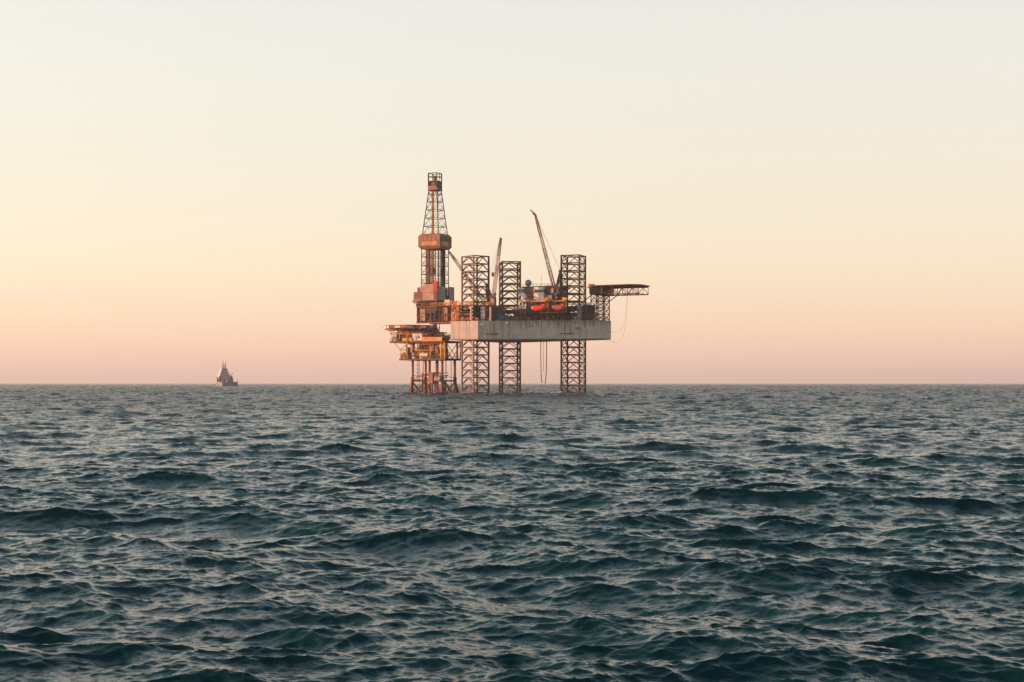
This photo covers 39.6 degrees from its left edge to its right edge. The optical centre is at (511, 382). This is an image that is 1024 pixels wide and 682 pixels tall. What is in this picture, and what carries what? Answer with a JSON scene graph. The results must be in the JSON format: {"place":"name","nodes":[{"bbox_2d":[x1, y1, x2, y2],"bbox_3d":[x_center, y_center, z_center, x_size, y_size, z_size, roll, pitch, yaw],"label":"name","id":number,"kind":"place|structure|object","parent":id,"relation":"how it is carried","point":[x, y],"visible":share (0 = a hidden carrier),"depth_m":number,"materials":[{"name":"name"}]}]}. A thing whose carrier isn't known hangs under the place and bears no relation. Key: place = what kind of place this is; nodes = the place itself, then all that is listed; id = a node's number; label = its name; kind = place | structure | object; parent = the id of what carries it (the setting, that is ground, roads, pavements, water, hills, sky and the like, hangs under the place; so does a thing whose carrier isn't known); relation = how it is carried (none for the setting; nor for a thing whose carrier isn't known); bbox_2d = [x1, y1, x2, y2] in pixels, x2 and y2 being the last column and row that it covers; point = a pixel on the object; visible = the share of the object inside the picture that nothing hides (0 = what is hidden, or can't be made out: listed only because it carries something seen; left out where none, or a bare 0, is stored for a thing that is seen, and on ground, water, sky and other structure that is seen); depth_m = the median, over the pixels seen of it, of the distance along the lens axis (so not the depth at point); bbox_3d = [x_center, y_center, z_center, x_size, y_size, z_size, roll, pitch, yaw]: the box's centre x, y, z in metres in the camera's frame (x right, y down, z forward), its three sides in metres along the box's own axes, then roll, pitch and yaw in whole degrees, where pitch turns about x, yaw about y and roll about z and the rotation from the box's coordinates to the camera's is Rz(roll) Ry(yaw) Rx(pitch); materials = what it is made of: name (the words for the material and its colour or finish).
{"place":"outdoors","nodes":[
{"label":"outdoors","id":0,"kind":"place"},
{"bbox_2d":[0,383,1023,681],"bbox_3d":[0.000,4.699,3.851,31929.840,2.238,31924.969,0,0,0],"label":"sea","id":1,"kind":"structure","parent":0,"point":[530,533],"depth_m":44.03,"materials":[{"name":"teal liquid"}]},
{"bbox_2d":[215,362,237,385],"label":"support vessel","id":2,"kind":"object","parent":1,"relation":"on","point":[224,377],"visible":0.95,"depth_m":1932.33,"materials":[{"name":"paint"}]},
{"bbox_2d":[382,324,460,392],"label":"production platform","id":3,"kind":"structure","parent":1,"relation":"in","point":[429,349],"depth_m":649.76,"materials":[{"name":"metal"}]},
{"bbox_2d":[390,334,397,340],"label":"site cabin","id":4,"kind":"object","parent":3,"relation":"on","point":[394,337],"visible":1,"depth_m":654.45,"materials":[{"name":"white metal"}]},
{"bbox_2d":[412,333,424,340],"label":"site cabin","id":5,"kind":"object","parent":3,"relation":"on","point":[417,336],"visible":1,"depth_m":648.16,"materials":[{"name":"white metal"}]},
{"bbox_2d":[503,384,512,392],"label":"spray","id":6,"kind":"object","parent":1,"relation":"on","point":[507,389],"visible":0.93,"depth_m":643.53,"materials":[{"name":"white liquid"}]},
{"bbox_2d":[412,172,648,392],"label":"jackup rig","id":7,"kind":"object","parent":1,"relation":"in","point":[435,301],"visible":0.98,"depth_m":621.24,"materials":[{"name":"paint"}]},
{"bbox_2d":[497,314,505,320],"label":"cargo container","id":8,"kind":"object","parent":7,"relation":"on","point":[501,317],"visible":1,"depth_m":616.66,"materials":[{"name":"blue metal"}]},
{"bbox_2d":[531,304,547,310],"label":"lifeboat","id":9,"kind":"object","parent":7,"relation":"hanging from","point":[543,307],"visible":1,"depth_m":610.89,"materials":[{"name":"orange plastic"}]},
{"bbox_2d":[540,341,542,382],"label":"hanging hose","id":10,"kind":"object","parent":7,"relation":"hanging from","point":[540,360],"visible":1,"depth_m":614.15,"materials":[{"name":"rubber"}]},
{"bbox_2d":[543,340,543,370],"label":"hanging hose","id":11,"kind":"object","parent":7,"relation":"hanging from","point":[543,355],"visible":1,"depth_m":614.04,"materials":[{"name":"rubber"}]},
{"bbox_2d":[545,339,546,382],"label":"hanging hose","id":12,"kind":"object","parent":7,"relation":"hanging from","point":[546,359],"visible":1,"depth_m":613.78,"materials":[{"name":"rubber"}]},
{"bbox_2d":[551,304,565,310],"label":"lifeboat","id":13,"kind":"object","parent":7,"relation":"hanging from","point":[561,307],"visible":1,"depth_m":608.27,"materials":[{"name":"orange plastic"}]},
{"bbox_2d":[0,0,1023,382],"label":"sky","id":14,"kind":"structure","parent":0,"point":[800,191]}
]}

